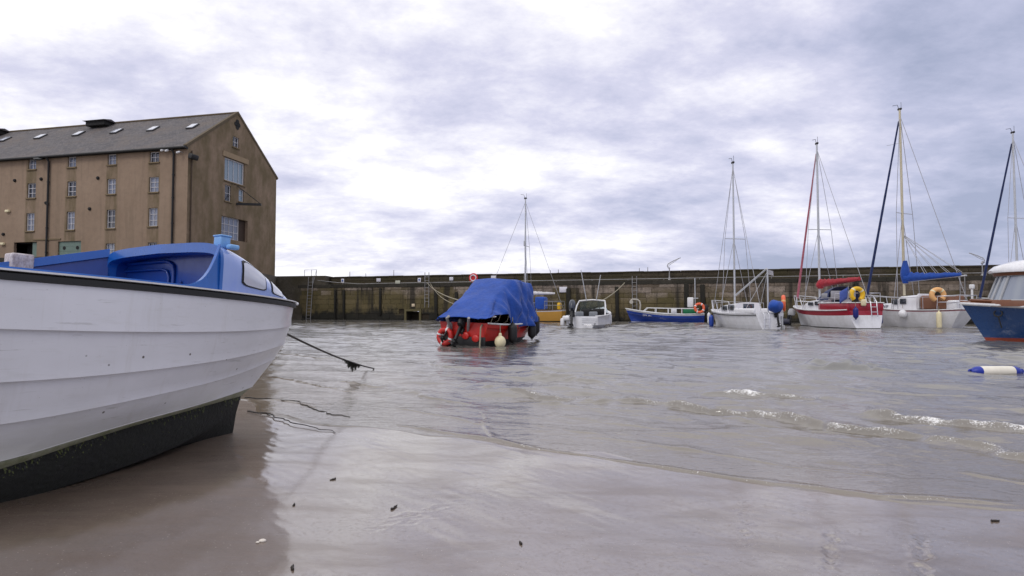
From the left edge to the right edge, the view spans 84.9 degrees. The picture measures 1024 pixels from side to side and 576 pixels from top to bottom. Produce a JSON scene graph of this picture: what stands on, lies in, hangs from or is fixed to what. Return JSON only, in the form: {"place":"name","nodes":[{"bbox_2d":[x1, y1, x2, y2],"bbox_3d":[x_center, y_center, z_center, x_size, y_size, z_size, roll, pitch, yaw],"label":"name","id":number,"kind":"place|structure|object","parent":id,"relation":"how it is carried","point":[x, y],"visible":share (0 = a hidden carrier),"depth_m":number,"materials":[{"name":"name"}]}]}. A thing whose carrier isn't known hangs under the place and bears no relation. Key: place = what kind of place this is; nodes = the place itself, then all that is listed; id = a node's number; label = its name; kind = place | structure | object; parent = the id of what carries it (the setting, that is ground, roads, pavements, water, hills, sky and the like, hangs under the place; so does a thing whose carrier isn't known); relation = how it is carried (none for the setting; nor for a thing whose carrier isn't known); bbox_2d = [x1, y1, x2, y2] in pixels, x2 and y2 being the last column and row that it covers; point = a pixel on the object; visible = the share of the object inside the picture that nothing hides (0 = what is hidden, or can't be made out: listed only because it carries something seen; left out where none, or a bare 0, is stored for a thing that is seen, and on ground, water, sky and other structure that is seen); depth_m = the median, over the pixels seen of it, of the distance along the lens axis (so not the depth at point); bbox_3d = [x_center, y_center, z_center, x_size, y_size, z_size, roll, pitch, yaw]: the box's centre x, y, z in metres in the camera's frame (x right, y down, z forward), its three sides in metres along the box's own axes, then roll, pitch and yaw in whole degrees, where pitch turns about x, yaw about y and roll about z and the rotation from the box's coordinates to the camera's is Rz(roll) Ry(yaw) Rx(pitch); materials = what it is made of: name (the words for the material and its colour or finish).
{"place":"outdoors","nodes":[
{"label":"outdoors","id":0,"kind":"place"},
{"bbox_2d":[262,273,417,318],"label":"quay deck","id":1,"kind":"structure","parent":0,"point":[287,287],"depth_m":51.59,"materials":[{"name":"concrete"}]},
{"bbox_2d":[0,111,277,275],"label":"warehouse","id":2,"kind":"structure","parent":1,"relation":"on","point":[100,184],"depth_m":46.04,"materials":[{"name":"slate"},{"name":"stone"},{"name":"glass"}]},
{"bbox_2d":[18,243,36,256],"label":"doorway","id":3,"kind":"structure","parent":2,"relation":"in","point":[31,247],"depth_m":46.89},
{"bbox_2d":[24,213,34,231],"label":"window","id":4,"kind":"structure","parent":2,"relation":"in","point":[30,220],"depth_m":46.57,"materials":[{"name":"grey glass"}]},
{"bbox_2d":[25,183,35,198],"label":"window","id":5,"kind":"structure","parent":2,"relation":"in","point":[32,187],"depth_m":46.65,"materials":[{"name":"white"}]},
{"bbox_2d":[26,160,36,170],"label":"window","id":6,"kind":"structure","parent":2,"relation":"in","point":[32,162],"depth_m":46.73,"materials":[{"name":"grey"}]},
{"bbox_2d":[64,212,74,230],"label":"window","id":7,"kind":"structure","parent":2,"relation":"in","point":[71,215],"depth_m":45.71,"materials":[{"name":"grey glass"}]},
{"bbox_2d":[59,241,80,254],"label":"garage door","id":8,"kind":"structure","parent":2,"relation":"in","point":[69,247],"depth_m":45.61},
{"bbox_2d":[65,181,76,197],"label":"window","id":9,"kind":"structure","parent":2,"relation":"in","point":[72,185],"depth_m":45.78,"materials":[{"name":"white"}]},
{"bbox_2d":[66,157,76,168],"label":"window","id":10,"kind":"structure","parent":2,"relation":"in","point":[72,160],"depth_m":45.86,"materials":[{"name":"grey glass"}]},
{"bbox_2d":[104,210,115,229],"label":"window","id":11,"kind":"structure","parent":2,"relation":"in","point":[111,213],"depth_m":44.87,"materials":[{"name":"white glass"}]},
{"bbox_2d":[105,179,115,194],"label":"window","id":12,"kind":"structure","parent":2,"relation":"in","point":[111,182],"depth_m":44.96,"materials":[{"name":"grey glass"}]},
{"bbox_2d":[107,243,114,253],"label":"window","id":13,"kind":"structure","parent":2,"relation":"in","point":[109,246],"depth_m":44.77,"materials":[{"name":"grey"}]},
{"bbox_2d":[106,154,116,165],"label":"window","id":14,"kind":"structure","parent":2,"relation":"in","point":[112,158],"depth_m":45.02,"materials":[{"name":"grey glass"}]},
{"bbox_2d":[146,208,157,227],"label":"window","id":15,"kind":"structure","parent":2,"relation":"in","point":[153,211],"depth_m":44.03,"materials":[{"name":"grey"}]},
{"bbox_2d":[147,177,158,193],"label":"window","id":16,"kind":"structure","parent":2,"relation":"in","point":[154,181],"depth_m":44.12,"materials":[{"name":"grey glass"}]},
{"bbox_2d":[148,152,159,163],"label":"window","id":17,"kind":"structure","parent":2,"relation":"in","point":[154,155],"depth_m":44.18,"materials":[{"name":"white"}]},
{"bbox_2d":[224,185,231,202],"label":"window","id":18,"kind":"structure","parent":2,"relation":"in","point":[227,188],"depth_m":47.81,"materials":[{"name":"white"}]},
{"bbox_2d":[221,216,237,240],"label":"window","id":19,"kind":"structure","parent":2,"relation":"in","point":[229,226],"depth_m":48.26,"materials":[{"name":"grey glass"}]},
{"bbox_2d":[224,157,245,186],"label":"window","id":20,"kind":"structure","parent":2,"relation":"in","point":[233,169],"depth_m":48.59,"materials":[{"name":"blue"}]},
{"bbox_2d":[232,137,239,149],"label":"window","id":21,"kind":"structure","parent":2,"relation":"in","point":[235,140],"depth_m":48.82,"materials":[{"name":"white glass"}]},
{"bbox_2d":[238,189,244,202],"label":"window","id":22,"kind":"structure","parent":2,"relation":"in","point":[240,191],"depth_m":49.41,"materials":[{"name":"blue"}]},
{"bbox_2d":[238,220,244,241],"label":"loading door","id":23,"kind":"structure","parent":2,"relation":"in","point":[241,224],"depth_m":49.66,"materials":[{"name":"brown wood"}]},
{"bbox_2d":[0,311,1023,575],"bbox_3d":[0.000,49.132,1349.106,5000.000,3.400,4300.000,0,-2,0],"label":"sand","id":24,"kind":"structure","parent":0,"point":[224,503],"depth_m":2.69,"materials":[{"name":"beige sand"}]},
{"bbox_2d":[0,234,298,502],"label":"moored dinghy","id":25,"kind":"object","parent":24,"relation":"on","point":[116,360],"visible":0.98,"depth_m":3.32,"materials":[{"name":"white plastic"}]},
{"bbox_2d":[244,263,265,288],"bbox_3d":[-1.953,-0.089,4.256,0.023,0.192,0.329,0,-2,3],"label":"window pane","id":26,"kind":"structure","parent":25,"relation":"in","point":[252,277],"depth_m":4.22,"materials":[{"name":"grey glass"}]},
{"bbox_2d":[272,283,282,296],"bbox_3d":[-1.962,0.009,4.663,0.044,0.123,0.246,0,-2,-3],"label":"window pane","id":27,"kind":"structure","parent":25,"relation":"in","point":[275,289],"depth_m":4.63,"materials":[{"name":"grey"}]},
{"bbox_2d":[287,333,373,371],"bbox_3d":[-2.298,0.929,7.651,0.048,0.910,5.022,0,-2,-4],"label":"bow rope","id":28,"kind":"object","parent":25,"relation":"attached to","point":[353,365],"visible":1,"depth_m":7.57,"materials":[{"name":"black fabric"}]},
{"bbox_2d":[247,410,334,432],"bbox_3d":[-2.062,1.228,5.194,1.546,0.014,0.093,-2,-3,40],"label":"mooring chain","id":29,"kind":"object","parent":24,"relation":"on","point":[284,419],"visible":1,"depth_m":5.30,"materials":[{"name":"metal"}]},
{"bbox_2d":[0,0,1023,276],"label":"sky","id":30,"kind":"structure","parent":0,"point":[398,137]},
{"bbox_2d":[240,319,1023,510],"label":"water","id":31,"kind":"structure","parent":0,"point":[915,415],"depth_m":6.57,"materials":[{"name":"grey liquid"}]},
{"bbox_2d":[245,397,349,416],"bbox_3d":[-2.268,1.258,6.023,1.947,0.014,0.252,-2,-3,38],"label":"mooring chain","id":32,"kind":"object","parent":31,"relation":"on","point":[298,401],"visible":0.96,"depth_m":6.09,"materials":[{"name":"metal"}]},
{"bbox_2d":[438,306,534,346],"bbox_3d":[-0.406,0.970,17.284,1.951,1.920,5.648,1,-1,25],"label":"open boat","id":33,"kind":"object","parent":31,"relation":"on","point":[478,332],"visible":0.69,"depth_m":15.26,"materials":[{"name":"red paint"}]},
{"bbox_2d":[436,327,453,345],"bbox_3d":[-1.841,1.330,15.398,0.524,0.523,0.184,-1,-2,23],"label":"lifebuoy","id":34,"kind":"object","parent":33,"relation":"hanging from","point":[441,331],"visible":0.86,"depth_m":15.33,"materials":[{"name":"red paint"}]},
{"bbox_2d":[436,278,537,331],"bbox_3d":[-0.644,0.512,16.651,2.233,1.627,3.490,1,-1,25],"label":"tarpaulin","id":35,"kind":"object","parent":33,"relation":"on","point":[486,298],"visible":0.96,"depth_m":16.20,"materials":[{"name":"blue fabric"}]},
{"bbox_2d":[495,325,505,346],"bbox_3d":[-0.320,1.322,15.167,0.310,0.629,0.310,0,-2,0],"label":"ball fender","id":36,"kind":"object","parent":33,"relation":"hanging from","point":[500,340],"visible":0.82,"depth_m":15.06,"materials":[{"name":"beige plastic"}]},
{"bbox_2d":[508,317,516,344],"bbox_3d":[0.018,1.220,15.837,0.260,0.792,0.254,0,-2,0],"label":"tube fender","id":37,"kind":"object","parent":33,"relation":"hanging from","point":[512,332],"visible":0.98,"depth_m":15.74,"materials":[{"name":"black rubber"}]},
{"bbox_2d":[528,324,535,339],"bbox_3d":[0.607,1.230,17.052,0.260,0.732,0.254,0,-2,0],"label":"tube fender","id":38,"kind":"object","parent":33,"relation":"hanging from","point":[531,332],"visible":0.76,"depth_m":16.94,"materials":[{"name":"black rubber"}]},
{"bbox_2d":[535,308,539,335],"bbox_3d":[0.834,1.167,19.099,0.220,0.942,0.214,0,-2,0],"label":"tube fender","id":39,"kind":"object","parent":33,"relation":"hanging from","point":[537,327],"visible":0.47,"depth_m":19.01,"materials":[{"name":"black rubber"}]},
{"bbox_2d":[495,193,565,321],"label":"sailing yacht","id":40,"kind":"object","parent":31,"relation":"on","point":[552,315],"visible":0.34,"depth_m":42.15,"materials":[{"name":"yellow wood"}]},
{"bbox_2d":[560,271,610,328],"bbox_3d":[4.271,0.691,30.617,2.060,3.404,5.163,-1,-2,24],"label":"speedboat","id":41,"kind":"object","parent":31,"relation":"on","point":[594,313],"visible":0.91,"depth_m":29.50,"materials":[{"name":"white paint"}]},
{"bbox_2d":[625,278,708,321],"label":"open boat","id":42,"kind":"object","parent":31,"relation":"on","point":[686,315],"visible":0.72,"depth_m":40.52,"materials":[{"name":"blue paint"}]},
{"bbox_2d":[694,303,704,312],"bbox_3d":[13.299,1.419,39.740,0.778,0.776,0.238,0,-2,13],"label":"lifebuoy","id":43,"kind":"object","parent":42,"relation":"attached to","point":[702,305],"visible":1,"depth_m":39.68,"materials":[{"name":"orange plastic"}]},
{"bbox_2d":[710,156,784,328],"bbox_3d":[12.418,-2.424,30.484,2.163,9.920,5.789,0,-2,-11],"label":"sailing yacht","id":44,"kind":"object","parent":31,"relation":"on","point":[752,315],"visible":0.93,"depth_m":29.42,"materials":[{"name":"white plastic"}]},
{"bbox_2d":[709,314,713,325],"bbox_3d":[11.252,1.756,31.614,0.260,1.012,0.254,0,-2,0],"label":"tube fender","id":45,"kind":"object","parent":44,"relation":"hanging from","point":[711,319],"visible":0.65,"depth_m":31.51,"materials":[{"name":"blue plastic"}]},
{"bbox_2d":[728,305,733,309],"bbox_3d":[11.729,1.041,29.999,0.050,0.300,0.620,0,-2,-4],"label":"window","id":46,"kind":"structure","parent":44,"relation":"in","point":[730,307],"depth_m":29.94,"materials":[{"name":"grey glass"}]},
{"bbox_2d":[743,304,753,307],"bbox_3d":[12.548,1.060,29.689,0.620,0.440,0.030,0,-2,-11],"label":"window","id":47,"kind":"structure","parent":44,"relation":"in","point":[744,305],"depth_m":29.68,"materials":[{"name":"black glass"}]},
{"bbox_2d":[781,295,785,311],"bbox_3d":[13.804,0.787,28.475,0.210,0.870,0.870,-1,-2,26],"label":"lifebuoy","id":48,"kind":"object","parent":44,"relation":"attached to","point":[783,298],"visible":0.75,"depth_m":28.16,"materials":[{"name":"orange plastic"}]},
{"bbox_2d":[783,309,794,324],"bbox_3d":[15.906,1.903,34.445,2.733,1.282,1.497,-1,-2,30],"label":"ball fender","id":49,"kind":"object","parent":31,"relation":"on","point":[788,320],"visible":0.34,"depth_m":33.74,"materials":[{"name":"white plastic"}]},
{"bbox_2d":[793,137,883,328],"bbox_3d":[17.302,-3.023,30.934,2.623,11.190,6.202,0,-2,-5],"label":"sailing yacht","id":50,"kind":"object","parent":31,"relation":"on","point":[832,307],"visible":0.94,"depth_m":29.73,"materials":[{"name":"white paint"}]},
{"bbox_2d":[853,302,858,319],"bbox_3d":[16.949,1.132,27.616,0.240,0.892,0.234,0,-2,0],"label":"tube fender","id":51,"kind":"object","parent":50,"relation":"hanging from","point":[855,313],"visible":1,"depth_m":27.54,"materials":[{"name":"blue plastic"}]},
{"bbox_2d":[849,286,864,300],"bbox_3d":[17.223,0.294,27.953,0.813,0.746,0.249,0,-2,-4],"label":"horseshoe buoy","id":52,"kind":"object","parent":50,"relation":"attached to","point":[860,290],"visible":1,"depth_m":27.88,"materials":[{"name":"yellow plastic"}]},
{"bbox_2d":[865,105,976,327],"bbox_3d":[22.207,-3.987,31.258,2.375,13.140,5.536,1,-2,-25],"label":"sailing yacht","id":53,"kind":"object","parent":31,"relation":"on","point":[921,310],"visible":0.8,"depth_m":30.54,"materials":[{"name":"white paint"}]},
{"bbox_2d":[898,305,906,317],"bbox_3d":[21.187,1.277,30.369,0.420,0.745,0.420,0,-2,0],"label":"ball fender","id":54,"kind":"object","parent":53,"relation":"hanging from","point":[902,313],"visible":1,"depth_m":30.25,"materials":[{"name":"plastic"}]},
{"bbox_2d":[900,298,905,303],"bbox_3d":[21.456,0.727,30.735,0.040,0.300,0.340,1,-2,-20],"label":"window","id":55,"kind":"structure","parent":53,"relation":"in","point":[902,301],"depth_m":30.69,"materials":[{"name":"black glass"}]},
{"bbox_2d":[917,294,928,308],"bbox_3d":[22.512,0.717,30.434,1.500,0.800,0.060,1,-2,-25],"label":"companionway door","id":56,"kind":"structure","parent":53,"relation":"in","point":[919,295],"depth_m":30.14,"materials":[{"name":"white plastic"}]},
{"bbox_2d":[929,287,946,301],"bbox_3d":[22.029,0.334,28.977,0.813,0.751,0.269,0,-2,5],"label":"horseshoe buoy","id":57,"kind":"object","parent":53,"relation":"attached to","point":[933,291],"visible":1,"depth_m":28.90,"materials":[{"name":"orange plastic"}]},
{"bbox_2d":[936,306,941,327],"bbox_3d":[22.014,1.557,28.868,0.240,1.242,0.234,0,-2,0],"label":"tube fender","id":58,"kind":"object","parent":53,"relation":"hanging from","point":[938,318],"visible":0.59,"depth_m":28.79,"materials":[{"name":"beige plastic"}]},
{"bbox_2d":[959,260,1023,341],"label":"motor cruiser","id":59,"kind":"object","parent":31,"relation":"on","point":[997,313],"visible":0.95,"depth_m":17.05,"materials":[{"name":"white paint"}]},
{"bbox_2d":[988,275,1023,299],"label":"window frame","id":60,"kind":"structure","parent":59,"relation":"in","point":[1007,279],"depth_m":17.13,"materials":[{"name":"white metal"}]},
{"bbox_2d":[968,366,1023,373],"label":"cylinder buoy","id":61,"kind":"object","parent":31,"relation":"on","point":[997,369],"visible":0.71,"depth_m":8.90,"materials":[{"name":"white plastic"}]},
{"bbox_2d":[977,128,1023,298],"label":"sailing yacht","id":62,"kind":"object","parent":31,"relation":"on","point":[1012,146],"visible":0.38,"depth_m":33.44,"materials":[{"name":"white plastic"}]},
{"bbox_2d":[298,265,997,323],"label":"harbour wall","id":63,"kind":"structure","parent":0,"point":[361,300],"depth_m":43.32,"materials":[{"name":"stone"}]},
{"bbox_2d":[304,270,316,319],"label":"harbour ladder","id":64,"kind":"object","parent":63,"relation":"attached to","point":[309,295],"visible":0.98,"depth_m":51.14,"materials":[{"name":"metal"}]},
{"bbox_2d":[424,280,428,306],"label":"harbour ladder","id":65,"kind":"object","parent":63,"relation":"attached to","point":[426,294],"visible":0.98,"depth_m":47.82,"materials":[{"name":"metal"}]},
{"bbox_2d":[469,273,477,282],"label":"lifebuoy holder","id":66,"kind":"object","parent":63,"relation":"attached to","point":[473,277],"visible":0.88,"depth_m":47.99,"materials":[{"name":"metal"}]},
{"bbox_2d":[559,287,566,291],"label":"sign","id":67,"kind":"object","parent":63,"relation":"attached to","point":[562,289],"visible":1,"depth_m":44.56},
{"bbox_2d":[632,276,636,308],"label":"harbour ladder","id":68,"kind":"object","parent":63,"relation":"attached to","point":[634,290],"visible":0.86,"depth_m":42.91,"materials":[{"name":"metal"}]},
{"bbox_2d":[318,272,987,283],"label":"handrail","id":69,"kind":"object","parent":63,"relation":"on","point":[648,278],"visible":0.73,"depth_m":42.61,"materials":[{"name":"metal"}]},
{"bbox_2d":[667,257,680,279],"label":"davit","id":70,"kind":"object","parent":63,"relation":"on","point":[669,267],"visible":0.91,"depth_m":43.02,"materials":[{"name":"metal"}]},
{"bbox_2d":[959,274,965,299],"bbox_3d":[29.681,0.529,36.875,0.318,2.875,0.060,-1,-2,16],"label":"harbour ladder","id":71,"kind":"object","parent":63,"relation":"attached to","point":[963,287],"visible":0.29,"depth_m":36.87,"materials":[{"name":"metal"}]},
{"bbox_2d":[969,253,984,275],"bbox_3d":[31.298,-1.598,37.690,0.282,1.664,0.973,1,-2,-17],"label":"davit","id":72,"kind":"object","parent":63,"relation":"on","point":[982,262],"visible":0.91,"depth_m":37.36,"materials":[{"name":"metal"}]}
]}

